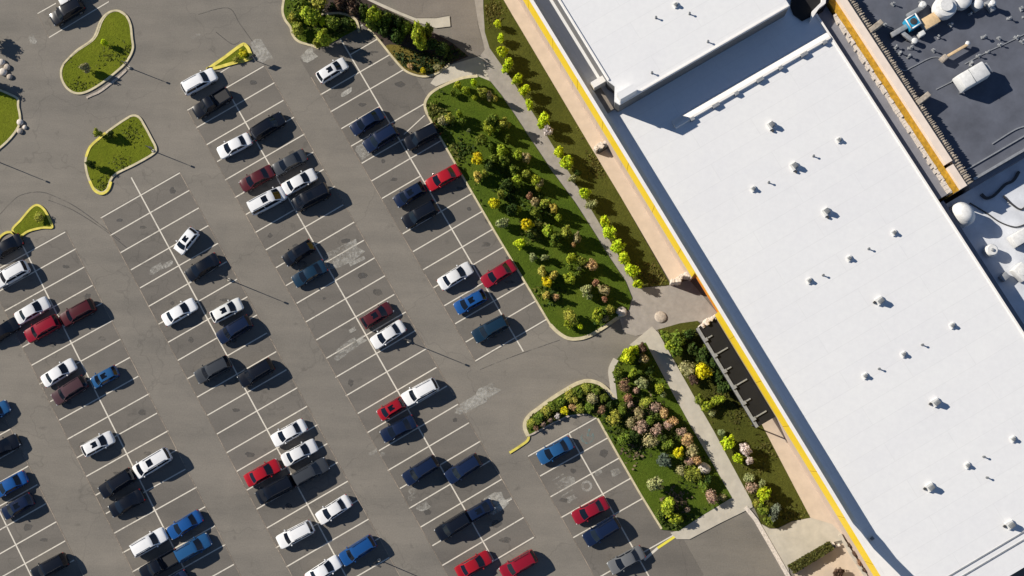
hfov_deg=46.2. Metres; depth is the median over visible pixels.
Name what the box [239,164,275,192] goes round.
parked car
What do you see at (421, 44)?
tree
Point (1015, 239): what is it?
air handler
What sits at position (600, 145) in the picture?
stone bench
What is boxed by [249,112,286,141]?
parked car
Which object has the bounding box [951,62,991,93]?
air handler
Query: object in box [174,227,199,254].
parked car
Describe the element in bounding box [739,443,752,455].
shrub
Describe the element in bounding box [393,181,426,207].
parked car
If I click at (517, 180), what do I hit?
shrub
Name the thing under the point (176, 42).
ground
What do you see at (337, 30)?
ground cover
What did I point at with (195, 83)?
parked car
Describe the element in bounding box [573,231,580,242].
shrub
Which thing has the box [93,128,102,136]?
shrub
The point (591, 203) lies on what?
shrub
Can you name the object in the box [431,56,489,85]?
walkway
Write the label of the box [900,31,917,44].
duct
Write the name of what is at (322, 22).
shrub
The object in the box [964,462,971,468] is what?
roof vent
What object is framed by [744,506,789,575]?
drive kerb
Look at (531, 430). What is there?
planting bed
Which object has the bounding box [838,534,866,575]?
planter wall
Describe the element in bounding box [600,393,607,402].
shrub
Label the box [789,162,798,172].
roof vent
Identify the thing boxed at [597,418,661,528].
bed kerb
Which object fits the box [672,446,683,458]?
shrub
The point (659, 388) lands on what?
shrub
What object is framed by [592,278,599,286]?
shrub
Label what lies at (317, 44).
shrub
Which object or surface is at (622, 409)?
shrub
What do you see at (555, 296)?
shrub
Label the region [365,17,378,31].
tree
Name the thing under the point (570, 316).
shrub
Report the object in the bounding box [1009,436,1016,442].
roof vent
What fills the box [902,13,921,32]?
condenser
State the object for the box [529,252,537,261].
shrub
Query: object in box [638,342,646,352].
shrub
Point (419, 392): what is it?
parked car
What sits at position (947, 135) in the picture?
wing
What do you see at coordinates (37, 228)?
island kerb
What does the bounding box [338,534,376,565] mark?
parked car
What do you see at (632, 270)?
shrub
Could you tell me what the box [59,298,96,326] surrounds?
parked car
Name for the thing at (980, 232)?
annex
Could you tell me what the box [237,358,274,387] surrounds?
parked car
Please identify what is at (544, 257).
shrub
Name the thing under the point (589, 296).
shrub
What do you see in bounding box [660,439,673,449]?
shrub
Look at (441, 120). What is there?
shrub
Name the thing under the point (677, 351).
shrub
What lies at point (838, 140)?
roof vent
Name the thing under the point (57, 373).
parked car
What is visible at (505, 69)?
shrub
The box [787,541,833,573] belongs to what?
hedge
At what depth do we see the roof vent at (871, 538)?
137.39 m
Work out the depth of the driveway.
154.95 m
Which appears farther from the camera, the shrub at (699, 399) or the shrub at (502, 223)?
the shrub at (502, 223)
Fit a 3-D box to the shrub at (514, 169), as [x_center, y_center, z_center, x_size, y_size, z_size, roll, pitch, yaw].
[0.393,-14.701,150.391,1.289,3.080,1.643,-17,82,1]
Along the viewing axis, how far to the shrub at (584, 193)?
148.95 m
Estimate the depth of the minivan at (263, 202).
151.17 m
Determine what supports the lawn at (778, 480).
on the ground at (176, 42)
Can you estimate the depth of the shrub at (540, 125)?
151.09 m
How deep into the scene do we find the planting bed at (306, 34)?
155.53 m
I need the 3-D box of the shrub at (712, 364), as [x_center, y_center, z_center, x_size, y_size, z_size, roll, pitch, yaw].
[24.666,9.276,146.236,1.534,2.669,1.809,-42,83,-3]
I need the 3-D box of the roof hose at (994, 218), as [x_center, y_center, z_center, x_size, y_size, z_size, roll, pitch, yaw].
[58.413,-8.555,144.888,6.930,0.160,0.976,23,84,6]
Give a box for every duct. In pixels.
[890,24,907,37]
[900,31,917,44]
[906,1,926,17]
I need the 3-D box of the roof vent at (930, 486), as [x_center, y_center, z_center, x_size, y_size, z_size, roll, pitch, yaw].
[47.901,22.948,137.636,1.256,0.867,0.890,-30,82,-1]
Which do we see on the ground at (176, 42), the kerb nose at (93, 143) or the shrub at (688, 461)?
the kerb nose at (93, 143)
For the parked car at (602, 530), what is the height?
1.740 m
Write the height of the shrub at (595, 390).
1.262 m
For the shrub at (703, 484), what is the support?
on the planting bed at (644, 470)
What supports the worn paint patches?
on the parking bay surface
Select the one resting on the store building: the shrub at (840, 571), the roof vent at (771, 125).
the roof vent at (771, 125)
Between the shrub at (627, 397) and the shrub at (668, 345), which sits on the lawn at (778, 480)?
the shrub at (668, 345)
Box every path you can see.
[368,0,449,27]
[795,541,867,575]
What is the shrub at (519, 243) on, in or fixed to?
on the planting bed at (478, 111)
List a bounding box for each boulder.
[0,59,4,65]
[0,68,6,75]
[4,64,9,69]
[17,119,22,124]
[616,306,626,316]
[654,311,666,322]
[697,462,710,473]
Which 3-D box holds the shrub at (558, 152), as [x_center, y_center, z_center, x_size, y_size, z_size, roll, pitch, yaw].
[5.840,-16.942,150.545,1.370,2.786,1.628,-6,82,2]
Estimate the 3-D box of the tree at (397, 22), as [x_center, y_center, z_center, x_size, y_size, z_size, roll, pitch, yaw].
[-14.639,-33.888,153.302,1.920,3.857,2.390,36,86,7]
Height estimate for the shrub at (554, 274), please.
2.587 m
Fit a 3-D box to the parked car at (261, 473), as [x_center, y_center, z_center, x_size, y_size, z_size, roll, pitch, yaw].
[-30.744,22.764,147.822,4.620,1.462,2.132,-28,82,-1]
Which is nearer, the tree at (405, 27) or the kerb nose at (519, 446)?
the kerb nose at (519, 446)
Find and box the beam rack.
[938,41,969,62]
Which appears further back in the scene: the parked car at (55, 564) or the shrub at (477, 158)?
the shrub at (477, 158)
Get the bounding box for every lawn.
[483,0,669,287]
[658,321,809,527]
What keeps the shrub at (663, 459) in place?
on the planting bed at (644, 470)
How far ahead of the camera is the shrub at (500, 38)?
152.84 m
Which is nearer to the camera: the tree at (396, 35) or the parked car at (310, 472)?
the parked car at (310, 472)
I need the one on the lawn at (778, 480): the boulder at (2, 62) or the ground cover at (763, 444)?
the ground cover at (763, 444)
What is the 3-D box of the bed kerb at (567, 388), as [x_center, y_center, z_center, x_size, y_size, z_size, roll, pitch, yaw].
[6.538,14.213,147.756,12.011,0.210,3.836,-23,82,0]
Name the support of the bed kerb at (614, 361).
on the ground at (176, 42)
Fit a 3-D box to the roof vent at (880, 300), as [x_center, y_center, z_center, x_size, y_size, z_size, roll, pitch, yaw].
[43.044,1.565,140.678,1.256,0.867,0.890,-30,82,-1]
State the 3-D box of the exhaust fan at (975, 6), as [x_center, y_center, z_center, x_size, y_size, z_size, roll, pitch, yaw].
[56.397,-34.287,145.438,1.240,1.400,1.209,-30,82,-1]
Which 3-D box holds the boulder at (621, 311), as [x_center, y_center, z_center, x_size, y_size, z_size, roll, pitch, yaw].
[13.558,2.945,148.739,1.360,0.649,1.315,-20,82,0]
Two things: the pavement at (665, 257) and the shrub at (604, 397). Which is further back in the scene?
the pavement at (665, 257)
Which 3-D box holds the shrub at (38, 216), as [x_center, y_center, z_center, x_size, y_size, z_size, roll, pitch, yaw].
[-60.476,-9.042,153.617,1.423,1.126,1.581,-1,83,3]
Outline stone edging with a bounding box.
[86,69,126,98]
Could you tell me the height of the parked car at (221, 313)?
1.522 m
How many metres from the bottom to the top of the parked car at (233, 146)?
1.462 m
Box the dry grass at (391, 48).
[386,44,444,74]
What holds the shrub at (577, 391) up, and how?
on the planting bed at (531, 430)
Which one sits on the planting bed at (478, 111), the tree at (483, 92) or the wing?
the tree at (483, 92)
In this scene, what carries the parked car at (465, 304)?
on the parking bay surface
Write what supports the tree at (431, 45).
on the planting bed at (405, 42)
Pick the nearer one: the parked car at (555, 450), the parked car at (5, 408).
the parked car at (555, 450)
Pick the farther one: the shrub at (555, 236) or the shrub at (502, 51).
the shrub at (502, 51)
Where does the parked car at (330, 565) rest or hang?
on the parking bay surface
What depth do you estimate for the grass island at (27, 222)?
154.08 m
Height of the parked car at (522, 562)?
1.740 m
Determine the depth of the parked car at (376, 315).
149.17 m
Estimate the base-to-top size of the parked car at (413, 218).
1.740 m
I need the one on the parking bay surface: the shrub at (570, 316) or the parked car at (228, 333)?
the parked car at (228, 333)
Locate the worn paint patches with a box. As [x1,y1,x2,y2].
[31,39,613,514]
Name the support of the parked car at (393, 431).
on the parking bay surface
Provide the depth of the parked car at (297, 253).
150.72 m
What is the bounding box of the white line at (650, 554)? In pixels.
[644,547,657,560]
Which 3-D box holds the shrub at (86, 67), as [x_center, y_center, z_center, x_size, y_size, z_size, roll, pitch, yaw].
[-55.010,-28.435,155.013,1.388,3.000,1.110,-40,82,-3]
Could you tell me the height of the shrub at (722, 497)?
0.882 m
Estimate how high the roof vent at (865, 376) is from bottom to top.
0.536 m
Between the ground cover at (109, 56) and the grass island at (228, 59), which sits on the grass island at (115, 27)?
the ground cover at (109, 56)
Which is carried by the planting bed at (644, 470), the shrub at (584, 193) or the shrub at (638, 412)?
the shrub at (638, 412)
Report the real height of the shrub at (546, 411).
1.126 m
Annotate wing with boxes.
[818,0,1023,201]
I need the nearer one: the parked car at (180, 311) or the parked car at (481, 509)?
the parked car at (481, 509)
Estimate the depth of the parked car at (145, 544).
146.70 m
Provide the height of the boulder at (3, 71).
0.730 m
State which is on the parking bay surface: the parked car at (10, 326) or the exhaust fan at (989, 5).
the parked car at (10, 326)
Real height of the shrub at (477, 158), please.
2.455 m
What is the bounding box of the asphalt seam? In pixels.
[0,8,556,368]
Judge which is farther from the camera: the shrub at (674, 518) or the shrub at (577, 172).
the shrub at (577, 172)
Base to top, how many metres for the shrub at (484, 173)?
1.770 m
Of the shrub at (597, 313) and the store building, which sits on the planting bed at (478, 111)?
the shrub at (597, 313)
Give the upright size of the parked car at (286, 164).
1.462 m
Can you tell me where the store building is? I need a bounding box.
[518,0,1023,575]
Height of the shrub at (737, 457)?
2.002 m
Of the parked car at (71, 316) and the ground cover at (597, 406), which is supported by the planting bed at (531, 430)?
the ground cover at (597, 406)
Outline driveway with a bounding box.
[392,0,484,57]
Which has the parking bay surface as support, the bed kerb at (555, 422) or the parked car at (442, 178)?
the parked car at (442, 178)
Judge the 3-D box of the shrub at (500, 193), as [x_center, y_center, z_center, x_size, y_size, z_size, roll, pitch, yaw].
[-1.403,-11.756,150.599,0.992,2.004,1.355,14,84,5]
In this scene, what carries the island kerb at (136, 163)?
on the ground at (176, 42)
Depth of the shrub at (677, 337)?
146.27 m
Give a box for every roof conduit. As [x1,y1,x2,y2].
[896,57,940,70]
[965,34,1023,63]
[992,126,1023,143]
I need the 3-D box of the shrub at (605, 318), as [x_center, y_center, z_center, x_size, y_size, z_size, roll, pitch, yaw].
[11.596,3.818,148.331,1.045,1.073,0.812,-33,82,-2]
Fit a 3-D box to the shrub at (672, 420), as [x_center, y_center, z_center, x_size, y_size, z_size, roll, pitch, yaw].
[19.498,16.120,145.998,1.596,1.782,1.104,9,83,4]
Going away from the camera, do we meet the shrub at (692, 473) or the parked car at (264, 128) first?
the shrub at (692, 473)
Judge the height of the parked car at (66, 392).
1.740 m
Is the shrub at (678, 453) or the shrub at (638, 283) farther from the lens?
the shrub at (638, 283)
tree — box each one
[292,0,310,17]
[299,5,321,25]
[315,27,332,46]
[334,0,345,11]
[345,0,359,15]
[358,2,370,22]
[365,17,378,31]
[366,5,381,27]
[378,22,389,37]
[381,12,391,26]
[389,27,405,44]
[390,14,405,30]
[399,21,411,35]
[411,20,425,42]
[413,34,427,50]
[423,22,433,38]
[426,38,436,49]
[433,40,449,57]
[476,88,487,97]
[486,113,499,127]
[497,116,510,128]
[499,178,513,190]
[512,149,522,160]
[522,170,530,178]
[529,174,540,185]
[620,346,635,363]
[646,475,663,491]
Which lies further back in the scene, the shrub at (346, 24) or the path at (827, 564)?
the shrub at (346, 24)
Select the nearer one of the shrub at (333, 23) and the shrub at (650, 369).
the shrub at (650, 369)
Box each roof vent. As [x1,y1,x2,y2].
[672,2,678,8]
[750,185,756,192]
[766,121,775,131]
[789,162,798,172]
[806,277,812,284]
[821,207,830,218]
[835,137,842,143]
[846,255,852,261]
[862,373,868,379]
[868,535,875,541]
[873,296,884,305]
[890,230,897,235]
[900,351,906,357]
[923,482,935,491]
[929,397,940,407]
[949,322,955,328]
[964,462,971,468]
[1003,520,1015,529]
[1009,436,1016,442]
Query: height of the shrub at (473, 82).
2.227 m
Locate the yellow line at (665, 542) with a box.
[657,536,674,548]
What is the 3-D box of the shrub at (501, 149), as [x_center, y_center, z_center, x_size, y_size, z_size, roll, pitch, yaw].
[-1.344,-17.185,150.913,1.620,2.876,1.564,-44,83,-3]
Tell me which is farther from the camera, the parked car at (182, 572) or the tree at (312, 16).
the tree at (312, 16)
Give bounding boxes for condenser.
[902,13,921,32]
[916,30,925,38]
[998,272,1009,281]
[1009,262,1023,282]
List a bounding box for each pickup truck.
[139,548,178,575]
[192,86,232,118]
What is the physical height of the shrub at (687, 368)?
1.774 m
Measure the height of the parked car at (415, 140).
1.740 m
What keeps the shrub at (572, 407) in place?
on the planting bed at (531, 430)
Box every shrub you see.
[33,211,43,222]
[78,63,90,72]
[85,160,95,168]
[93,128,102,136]
[101,38,107,45]
[107,130,114,138]
[232,55,238,62]
[238,49,247,56]
[287,11,297,23]
[291,22,303,36]
[309,0,328,12]
[312,38,321,48]
[318,16,325,25]
[325,15,341,30]
[341,17,351,29]
[433,64,439,70]
[437,116,448,125]
[444,112,454,122]
[450,89,455,96]
[453,81,460,89]
[456,109,462,117]
[457,117,465,125]
[461,86,470,95]
[470,79,476,86]
[471,152,482,164]
[473,170,481,183]
[475,133,487,146]
[482,169,488,176]
[483,120,495,136]
[484,160,494,172]
[486,91,493,101]
[488,143,494,152]
[488,198,500,208]
[489,154,498,162]
[493,19,500,28]
[495,46,508,57]
[495,217,509,228]
[496,144,508,155]
[497,32,503,42]
[497,189,504,199]
[499,154,509,167]
[501,64,509,73]
[503,134,510,142]
[504,57,513,68]
[506,203,517,216]
[509,164,519,176]
[511,73,522,84]
[512,174,522,187]
[513,239,525,249]
[517,84,530,96]
[520,218,534,230]
[522,152,530,163]
[525,98,533,110]
[526,192,532,199]
[526,418,535,427]
[527,232,536,239]
[529,207,541,218]
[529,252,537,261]
[530,196,540,206]
[533,411,543,424]
[536,179,543,187]
[537,111,549,124]
[537,122,543,129]
[537,265,546,276]
[539,199,550,208]
[540,254,549,260]
[540,405,552,418]
[542,224,552,236]
[542,276,552,287]
[542,291,550,298]
[543,125,552,135]
[547,401,559,411]
[549,204,556,213]
[549,231,560,243]
[549,239,557,247]
[549,270,558,279]
[552,294,559,300]
[553,145,563,157]
[554,214,561,221]
[556,397,567,406]
[559,155,573,170]
[559,406,568,414]
[560,224,571,238]
[562,308,577,325]
[563,272,575,284]
[564,320,573,329]
[564,387,573,403]
[565,253,576,263]
[565,264,572,270]
[567,174,576,182]
[569,404,576,410]
[572,386,583,397]
[573,169,580,175]
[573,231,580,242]
[573,270,582,278]
[575,402,584,413]
[576,323,582,329]
[577,256,586,266]
[578,187,591,199]
[580,285,591,296]
[580,383,591,394]
[584,199,597,208]
[584,258,597,270]
[584,402,594,413]
[586,293,592,299]
[586,393,597,403]
[591,385,599,394]
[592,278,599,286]
[592,307,603,323]
[597,284,609,295]
[598,405,606,413]
[600,215,609,226]
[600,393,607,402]
[601,296,607,302]
[602,225,616,238]
[602,315,609,321]
[606,304,614,313]
[606,409,621,424]
[610,239,626,253]
[612,367,623,376]
[616,432,632,446]
[617,378,629,392]
[618,251,629,264]
[618,404,626,414]
[624,263,640,276]
[624,393,633,402]
[625,417,635,427]
[628,368,636,377]
[628,401,633,407]
[629,344,638,353]
[629,429,638,442]
[632,279,642,287]
[632,420,648,435]
[633,387,638,393]
[634,377,648,388]
[634,407,643,420]
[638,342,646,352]
[638,353,648,362]
[639,397,652,408]
[641,433,659,447]
[645,365,653,373]
[645,415,655,424]
[649,401,660,412]
[650,423,661,435]
[654,507,664,519]
[655,383,664,393]
[656,453,671,466]
[659,330,669,341]
[659,407,668,418]
[660,391,666,397]
[660,434,667,441]
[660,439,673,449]
[660,496,674,517]
[663,420,674,429]
[664,338,676,350]
[666,416,678,424]
[669,329,685,346]
[669,513,682,523]
[670,345,682,357]
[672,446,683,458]
[676,427,686,435]
[676,465,685,475]
[678,360,695,377]
[681,433,692,447]
[684,329,696,339]
[684,457,693,465]
[684,465,704,481]
[685,443,698,457]
[687,342,698,354]
[688,374,698,385]
[691,455,701,464]
[694,393,704,404]
[695,363,711,379]
[696,347,710,364]
[698,479,708,492]
[701,400,714,411]
[704,474,712,484]
[705,489,717,504]
[707,357,718,369]
[708,409,716,415]
[710,395,725,405]
[713,369,724,381]
[715,380,731,393]
[717,429,724,435]
[717,493,725,500]
[719,434,735,450]
[732,453,743,463]
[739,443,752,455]
[742,473,754,481]
[744,482,758,493]
[745,457,752,464]
[752,499,759,507]
[756,486,770,503]
[757,503,768,514]
[758,479,765,487]
[762,513,774,525]
[768,503,781,522]
[833,567,844,575]
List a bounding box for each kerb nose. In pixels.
[0,231,15,238]
[63,9,125,63]
[85,132,105,156]
[88,180,111,194]
[509,436,529,453]
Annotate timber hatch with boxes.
[920,12,939,30]
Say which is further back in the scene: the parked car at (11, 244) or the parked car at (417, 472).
the parked car at (11, 244)
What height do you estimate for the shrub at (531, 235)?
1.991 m
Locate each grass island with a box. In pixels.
[0,91,18,145]
[14,206,50,233]
[62,12,131,91]
[87,117,154,190]
[216,46,248,65]
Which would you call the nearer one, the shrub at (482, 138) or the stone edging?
the shrub at (482, 138)
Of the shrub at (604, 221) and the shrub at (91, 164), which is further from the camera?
the shrub at (91, 164)
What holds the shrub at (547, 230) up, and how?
on the planting bed at (478, 111)
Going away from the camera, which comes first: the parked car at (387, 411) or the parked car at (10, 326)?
the parked car at (387, 411)
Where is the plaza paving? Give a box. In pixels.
[762,518,845,573]
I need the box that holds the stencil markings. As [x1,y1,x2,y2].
[338,257,591,506]
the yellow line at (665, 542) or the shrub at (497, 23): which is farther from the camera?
the shrub at (497, 23)
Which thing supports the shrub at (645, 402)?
on the planting bed at (644, 470)
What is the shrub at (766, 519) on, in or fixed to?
on the lawn at (778, 480)
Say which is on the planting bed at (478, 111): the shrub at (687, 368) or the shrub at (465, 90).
the shrub at (465, 90)
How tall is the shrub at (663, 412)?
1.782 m
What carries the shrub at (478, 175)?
on the planting bed at (478, 111)
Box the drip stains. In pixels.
[24,51,607,542]
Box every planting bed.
[284,0,356,46]
[324,0,467,74]
[426,76,631,336]
[527,383,613,433]
[598,342,731,530]
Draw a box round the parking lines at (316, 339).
[0,1,672,575]
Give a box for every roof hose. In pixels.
[969,203,1023,227]
[980,171,1019,199]
[1003,195,1023,209]
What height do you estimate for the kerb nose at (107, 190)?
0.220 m
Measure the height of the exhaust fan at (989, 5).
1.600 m
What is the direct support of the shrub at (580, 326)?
on the planting bed at (478, 111)
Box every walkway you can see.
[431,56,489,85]
[461,0,716,335]
[630,327,748,497]
[671,498,752,538]
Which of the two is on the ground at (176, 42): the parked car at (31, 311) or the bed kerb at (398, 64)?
the bed kerb at (398, 64)
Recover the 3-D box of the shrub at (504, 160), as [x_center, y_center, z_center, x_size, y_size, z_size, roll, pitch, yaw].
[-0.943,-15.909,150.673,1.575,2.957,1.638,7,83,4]
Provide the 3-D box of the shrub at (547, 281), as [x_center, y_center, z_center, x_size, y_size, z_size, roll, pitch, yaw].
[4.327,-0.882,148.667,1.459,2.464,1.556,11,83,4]
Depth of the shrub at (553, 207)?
148.92 m
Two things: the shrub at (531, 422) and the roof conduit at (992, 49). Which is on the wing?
the roof conduit at (992, 49)
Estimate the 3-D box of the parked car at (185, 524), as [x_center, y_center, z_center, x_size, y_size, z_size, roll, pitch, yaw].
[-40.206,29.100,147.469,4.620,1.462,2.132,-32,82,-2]
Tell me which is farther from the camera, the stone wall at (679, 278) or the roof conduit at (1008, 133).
the stone wall at (679, 278)
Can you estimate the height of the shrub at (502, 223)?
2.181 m
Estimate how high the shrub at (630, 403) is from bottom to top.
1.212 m
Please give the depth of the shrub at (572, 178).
149.94 m
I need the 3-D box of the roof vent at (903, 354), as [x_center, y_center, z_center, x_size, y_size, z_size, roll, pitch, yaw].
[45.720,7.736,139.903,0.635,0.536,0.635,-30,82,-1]
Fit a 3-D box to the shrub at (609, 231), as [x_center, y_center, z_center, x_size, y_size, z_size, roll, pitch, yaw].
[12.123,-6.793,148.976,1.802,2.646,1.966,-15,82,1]
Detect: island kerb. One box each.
[0,89,21,148]
[11,204,53,236]
[60,10,133,94]
[84,114,156,191]
[206,43,251,69]
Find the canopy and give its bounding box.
[696,319,774,427]
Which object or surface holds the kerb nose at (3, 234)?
on the ground at (176, 42)
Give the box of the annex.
[940,159,1023,331]
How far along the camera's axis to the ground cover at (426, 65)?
154.06 m
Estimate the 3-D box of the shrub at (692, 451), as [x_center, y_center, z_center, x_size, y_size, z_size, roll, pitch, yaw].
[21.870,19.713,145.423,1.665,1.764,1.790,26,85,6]
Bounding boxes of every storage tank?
[949,202,974,227]
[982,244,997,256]
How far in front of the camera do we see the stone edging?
155.99 m
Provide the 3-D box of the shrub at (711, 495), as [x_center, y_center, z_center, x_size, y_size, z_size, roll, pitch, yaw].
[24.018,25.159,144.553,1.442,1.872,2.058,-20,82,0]
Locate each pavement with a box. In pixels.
[504,0,683,279]
[762,418,843,535]
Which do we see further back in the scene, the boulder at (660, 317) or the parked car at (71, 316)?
the parked car at (71, 316)
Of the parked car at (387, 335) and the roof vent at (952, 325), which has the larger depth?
the parked car at (387, 335)
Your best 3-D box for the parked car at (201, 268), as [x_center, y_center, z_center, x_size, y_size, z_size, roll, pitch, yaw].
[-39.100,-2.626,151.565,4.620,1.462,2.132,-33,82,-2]
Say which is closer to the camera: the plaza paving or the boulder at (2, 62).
the plaza paving
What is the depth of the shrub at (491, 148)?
150.80 m
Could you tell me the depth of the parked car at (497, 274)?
149.29 m
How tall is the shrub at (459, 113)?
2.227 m
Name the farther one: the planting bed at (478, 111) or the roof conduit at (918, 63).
the planting bed at (478, 111)
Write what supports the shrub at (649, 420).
on the planting bed at (644, 470)
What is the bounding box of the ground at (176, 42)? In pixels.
[0,0,1023,575]
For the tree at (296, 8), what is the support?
on the planting bed at (306, 34)
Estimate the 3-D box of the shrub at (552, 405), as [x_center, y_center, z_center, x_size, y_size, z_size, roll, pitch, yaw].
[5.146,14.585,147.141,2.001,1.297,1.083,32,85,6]
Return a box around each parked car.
[0,233,24,259]
[0,260,30,288]
[0,317,21,341]
[0,400,11,417]
[0,434,21,457]
[0,470,28,497]
[1,492,35,519]
[13,296,50,324]
[24,314,61,342]
[30,552,69,575]
[40,358,77,387]
[49,0,85,26]
[51,375,88,405]
[58,0,68,4]
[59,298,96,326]
[80,431,115,457]
[90,365,119,388]
[98,468,136,498]
[108,489,145,516]
[129,527,168,557]
[161,298,197,326]
[166,509,203,539]
[173,533,212,563]
[173,569,188,575]
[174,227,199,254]
[180,68,217,95]
[185,252,220,281]
[194,355,232,383]
[209,298,243,323]
[216,314,253,344]
[217,132,252,158]
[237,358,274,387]
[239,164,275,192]
[243,459,281,486]
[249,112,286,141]
[270,418,307,446]
[271,149,307,175]
[276,520,314,548]
[280,439,318,466]
[281,168,317,195]
[282,239,315,266]
[291,259,328,287]
[291,457,329,486]
[304,555,342,575]
[315,57,348,83]
[315,494,352,524]
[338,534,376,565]
[349,107,385,135]
[360,301,393,328]
[362,123,399,153]
[370,319,406,348]
[376,396,405,420]
[380,415,417,442]
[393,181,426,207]
[401,200,438,228]
[401,377,438,406]
[401,455,439,485]
[403,123,440,150]
[425,164,461,191]
[434,510,472,540]
[436,262,473,290]
[444,453,482,484]
[453,288,487,314]
[454,550,492,575]
[467,498,494,521]
[471,314,509,342]
[480,259,516,287]
[499,549,537,575]
[536,436,573,464]
[571,496,609,524]
[582,515,620,546]
[607,545,645,574]
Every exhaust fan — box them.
[969,0,983,12]
[984,0,995,13]
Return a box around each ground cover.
[67,39,130,91]
[96,117,144,190]
[286,0,353,38]
[327,1,464,73]
[426,102,546,304]
[527,383,612,429]
[620,391,697,518]
[685,339,808,521]
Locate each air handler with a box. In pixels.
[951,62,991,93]
[1007,228,1023,248]
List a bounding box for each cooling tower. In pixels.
[931,0,956,19]
[955,0,971,10]
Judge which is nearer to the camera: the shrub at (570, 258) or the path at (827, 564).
the path at (827, 564)
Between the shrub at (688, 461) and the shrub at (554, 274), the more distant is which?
the shrub at (554, 274)
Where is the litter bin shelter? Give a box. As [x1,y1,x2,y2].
[598,144,607,153]
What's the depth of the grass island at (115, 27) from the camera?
156.57 m
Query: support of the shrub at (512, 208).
on the planting bed at (478, 111)
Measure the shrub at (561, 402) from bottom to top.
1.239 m
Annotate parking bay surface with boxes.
[0,24,703,575]
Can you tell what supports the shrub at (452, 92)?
on the planting bed at (478, 111)
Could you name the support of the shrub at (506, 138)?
on the planting bed at (478, 111)
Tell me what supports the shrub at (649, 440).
on the planting bed at (644, 470)
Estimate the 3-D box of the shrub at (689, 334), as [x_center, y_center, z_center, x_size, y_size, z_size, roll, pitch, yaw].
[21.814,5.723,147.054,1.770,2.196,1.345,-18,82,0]
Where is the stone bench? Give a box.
[593,141,607,152]
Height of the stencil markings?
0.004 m
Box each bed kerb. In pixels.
[281,0,318,48]
[322,12,359,32]
[367,28,449,77]
[423,75,477,114]
[427,114,550,324]
[523,379,614,436]
[528,414,585,436]
[550,314,626,340]
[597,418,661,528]
[608,358,617,398]
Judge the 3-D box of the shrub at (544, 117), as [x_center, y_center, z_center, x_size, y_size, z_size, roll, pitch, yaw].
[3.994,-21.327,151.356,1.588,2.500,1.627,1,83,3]
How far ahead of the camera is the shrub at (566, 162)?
149.61 m
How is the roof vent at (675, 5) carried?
on the store building
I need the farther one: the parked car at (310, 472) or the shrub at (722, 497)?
the parked car at (310, 472)
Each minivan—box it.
[132,447,172,478]
[246,186,286,215]
[255,474,295,504]
[292,182,330,211]
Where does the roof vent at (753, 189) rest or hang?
on the store building
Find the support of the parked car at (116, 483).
on the parking bay surface
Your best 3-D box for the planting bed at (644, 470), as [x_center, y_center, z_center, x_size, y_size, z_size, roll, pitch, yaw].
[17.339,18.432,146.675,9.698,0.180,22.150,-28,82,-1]
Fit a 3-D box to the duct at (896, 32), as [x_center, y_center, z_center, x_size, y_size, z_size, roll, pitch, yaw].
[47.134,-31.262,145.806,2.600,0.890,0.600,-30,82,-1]
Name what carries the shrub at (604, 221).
on the lawn at (545, 96)
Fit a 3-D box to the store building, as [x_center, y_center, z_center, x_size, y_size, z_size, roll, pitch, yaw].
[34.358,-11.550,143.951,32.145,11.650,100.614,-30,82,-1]
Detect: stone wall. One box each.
[670,272,689,285]
[698,314,716,327]
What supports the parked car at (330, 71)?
on the parking bay surface
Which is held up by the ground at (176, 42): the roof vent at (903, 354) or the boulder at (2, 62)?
the boulder at (2, 62)
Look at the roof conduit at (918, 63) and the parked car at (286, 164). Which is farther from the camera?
the parked car at (286, 164)
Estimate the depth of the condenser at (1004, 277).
143.10 m

